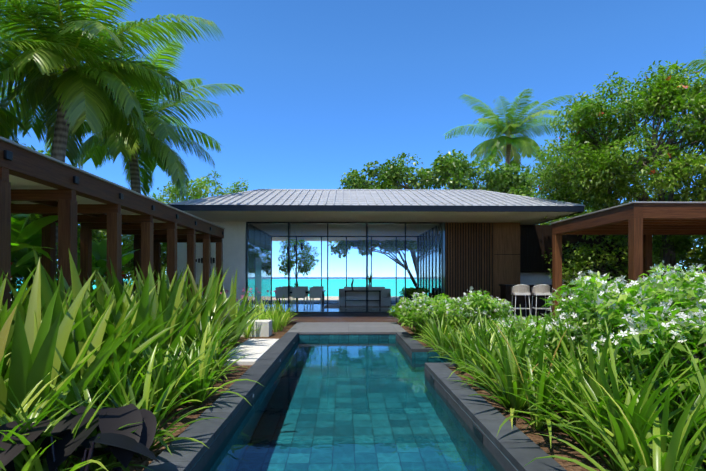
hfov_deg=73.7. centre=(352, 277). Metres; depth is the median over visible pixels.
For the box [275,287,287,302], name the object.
dining chair
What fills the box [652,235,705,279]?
hedge wall
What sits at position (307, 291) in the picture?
dining table
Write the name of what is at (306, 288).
dining chair
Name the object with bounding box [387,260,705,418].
shrubs
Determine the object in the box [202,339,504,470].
pool water
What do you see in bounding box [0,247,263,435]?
crinum plants
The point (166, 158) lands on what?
palm
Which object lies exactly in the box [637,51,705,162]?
palm
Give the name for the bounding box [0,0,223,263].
palm
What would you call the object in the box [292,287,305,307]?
dining chair
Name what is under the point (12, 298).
ginger plants
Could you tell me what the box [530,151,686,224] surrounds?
tree
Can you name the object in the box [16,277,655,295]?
sea
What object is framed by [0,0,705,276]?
sky
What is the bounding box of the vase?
[368,273,372,289]
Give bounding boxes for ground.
[11,296,704,470]
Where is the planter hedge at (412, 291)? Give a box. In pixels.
[399,287,429,295]
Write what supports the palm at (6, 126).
on the ground
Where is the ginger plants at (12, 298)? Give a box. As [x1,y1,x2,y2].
[11,285,123,313]
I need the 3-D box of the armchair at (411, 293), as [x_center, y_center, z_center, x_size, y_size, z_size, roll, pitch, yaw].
[2.717,0.903,21.158,0.800,0.848,0.800,0,0,-1]
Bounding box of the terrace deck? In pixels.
[265,301,549,323]
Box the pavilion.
[168,189,627,315]
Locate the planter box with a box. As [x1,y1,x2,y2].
[399,296,429,300]
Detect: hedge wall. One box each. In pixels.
[11,230,166,299]
[124,242,166,294]
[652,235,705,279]
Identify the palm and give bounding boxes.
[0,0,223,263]
[0,5,107,143]
[0,30,243,199]
[444,89,573,171]
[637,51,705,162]
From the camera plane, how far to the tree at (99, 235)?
16.02 m
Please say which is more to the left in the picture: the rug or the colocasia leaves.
the colocasia leaves
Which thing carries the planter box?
on the pavilion
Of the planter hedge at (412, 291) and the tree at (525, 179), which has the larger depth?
the tree at (525, 179)
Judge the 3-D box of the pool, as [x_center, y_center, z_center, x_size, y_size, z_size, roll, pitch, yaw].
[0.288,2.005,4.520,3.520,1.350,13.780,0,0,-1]
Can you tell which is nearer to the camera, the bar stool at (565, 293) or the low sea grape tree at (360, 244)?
the bar stool at (565, 293)
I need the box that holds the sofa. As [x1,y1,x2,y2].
[339,287,390,306]
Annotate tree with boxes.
[152,170,249,203]
[278,239,318,301]
[328,239,416,286]
[337,149,536,276]
[476,164,589,224]
[527,60,705,272]
[530,151,686,224]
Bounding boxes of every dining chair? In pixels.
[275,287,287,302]
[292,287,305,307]
[296,286,308,306]
[309,287,321,307]
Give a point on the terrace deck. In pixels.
(341, 317)
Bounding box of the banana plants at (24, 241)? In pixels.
[11,214,139,293]
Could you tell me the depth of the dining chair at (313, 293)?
19.46 m
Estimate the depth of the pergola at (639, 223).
11.39 m
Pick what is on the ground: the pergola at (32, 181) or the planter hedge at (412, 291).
the pergola at (32, 181)
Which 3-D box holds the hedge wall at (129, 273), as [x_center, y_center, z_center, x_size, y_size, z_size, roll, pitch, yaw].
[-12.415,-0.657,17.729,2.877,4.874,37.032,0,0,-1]
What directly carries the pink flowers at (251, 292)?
on the grass plants at (278, 316)
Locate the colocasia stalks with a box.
[34,407,121,470]
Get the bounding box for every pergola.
[0,136,224,309]
[551,201,705,315]
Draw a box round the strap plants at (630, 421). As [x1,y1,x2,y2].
[402,302,705,470]
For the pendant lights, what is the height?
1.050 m
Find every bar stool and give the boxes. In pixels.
[511,284,530,316]
[531,284,551,315]
[551,284,571,311]
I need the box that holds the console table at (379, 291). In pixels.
[344,290,380,307]
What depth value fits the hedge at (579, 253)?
15.40 m
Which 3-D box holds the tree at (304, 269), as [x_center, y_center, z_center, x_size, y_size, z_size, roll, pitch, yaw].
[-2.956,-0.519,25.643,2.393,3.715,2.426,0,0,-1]
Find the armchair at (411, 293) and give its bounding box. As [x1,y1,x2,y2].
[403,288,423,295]
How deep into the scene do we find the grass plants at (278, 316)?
12.06 m
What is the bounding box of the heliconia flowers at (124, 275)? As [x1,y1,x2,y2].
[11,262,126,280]
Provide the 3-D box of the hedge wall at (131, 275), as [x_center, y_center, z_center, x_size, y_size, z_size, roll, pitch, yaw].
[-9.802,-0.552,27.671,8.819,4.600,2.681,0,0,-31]
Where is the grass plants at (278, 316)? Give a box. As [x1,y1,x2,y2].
[201,294,300,337]
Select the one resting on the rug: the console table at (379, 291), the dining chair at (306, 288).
the console table at (379, 291)
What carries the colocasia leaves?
on the ground
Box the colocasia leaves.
[0,404,159,470]
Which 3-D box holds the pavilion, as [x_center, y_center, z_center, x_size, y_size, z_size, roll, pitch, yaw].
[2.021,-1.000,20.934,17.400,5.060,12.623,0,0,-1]
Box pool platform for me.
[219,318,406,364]
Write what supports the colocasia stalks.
on the ground
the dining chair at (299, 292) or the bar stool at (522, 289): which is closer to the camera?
the bar stool at (522, 289)
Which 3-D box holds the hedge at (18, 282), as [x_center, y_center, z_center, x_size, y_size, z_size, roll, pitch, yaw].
[-10.248,-0.181,9.116,2.256,3.692,16.056,0,0,-1]
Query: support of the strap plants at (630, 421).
on the ground
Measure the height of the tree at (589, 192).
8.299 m
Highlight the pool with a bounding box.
[143,332,566,470]
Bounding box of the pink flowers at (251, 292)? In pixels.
[203,286,280,299]
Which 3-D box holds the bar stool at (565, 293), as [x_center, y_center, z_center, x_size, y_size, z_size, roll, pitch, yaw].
[6.902,0.784,15.585,0.604,1.093,0.519,0,0,3]
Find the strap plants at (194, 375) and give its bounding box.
[0,310,262,470]
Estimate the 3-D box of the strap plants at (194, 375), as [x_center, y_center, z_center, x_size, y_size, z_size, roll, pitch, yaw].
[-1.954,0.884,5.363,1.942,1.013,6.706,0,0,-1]
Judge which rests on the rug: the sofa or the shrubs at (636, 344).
the sofa
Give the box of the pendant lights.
[287,243,302,253]
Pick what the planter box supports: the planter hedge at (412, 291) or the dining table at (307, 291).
the planter hedge at (412, 291)
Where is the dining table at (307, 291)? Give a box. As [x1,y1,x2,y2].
[277,290,326,307]
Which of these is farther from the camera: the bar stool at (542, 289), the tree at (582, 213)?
the tree at (582, 213)
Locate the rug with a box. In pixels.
[324,304,397,307]
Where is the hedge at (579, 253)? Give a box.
[542,235,705,287]
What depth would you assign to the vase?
20.51 m
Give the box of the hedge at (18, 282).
[11,228,79,303]
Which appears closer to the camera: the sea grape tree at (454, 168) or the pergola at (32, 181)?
the pergola at (32, 181)
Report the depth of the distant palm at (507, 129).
38.37 m
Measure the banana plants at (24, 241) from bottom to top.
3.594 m

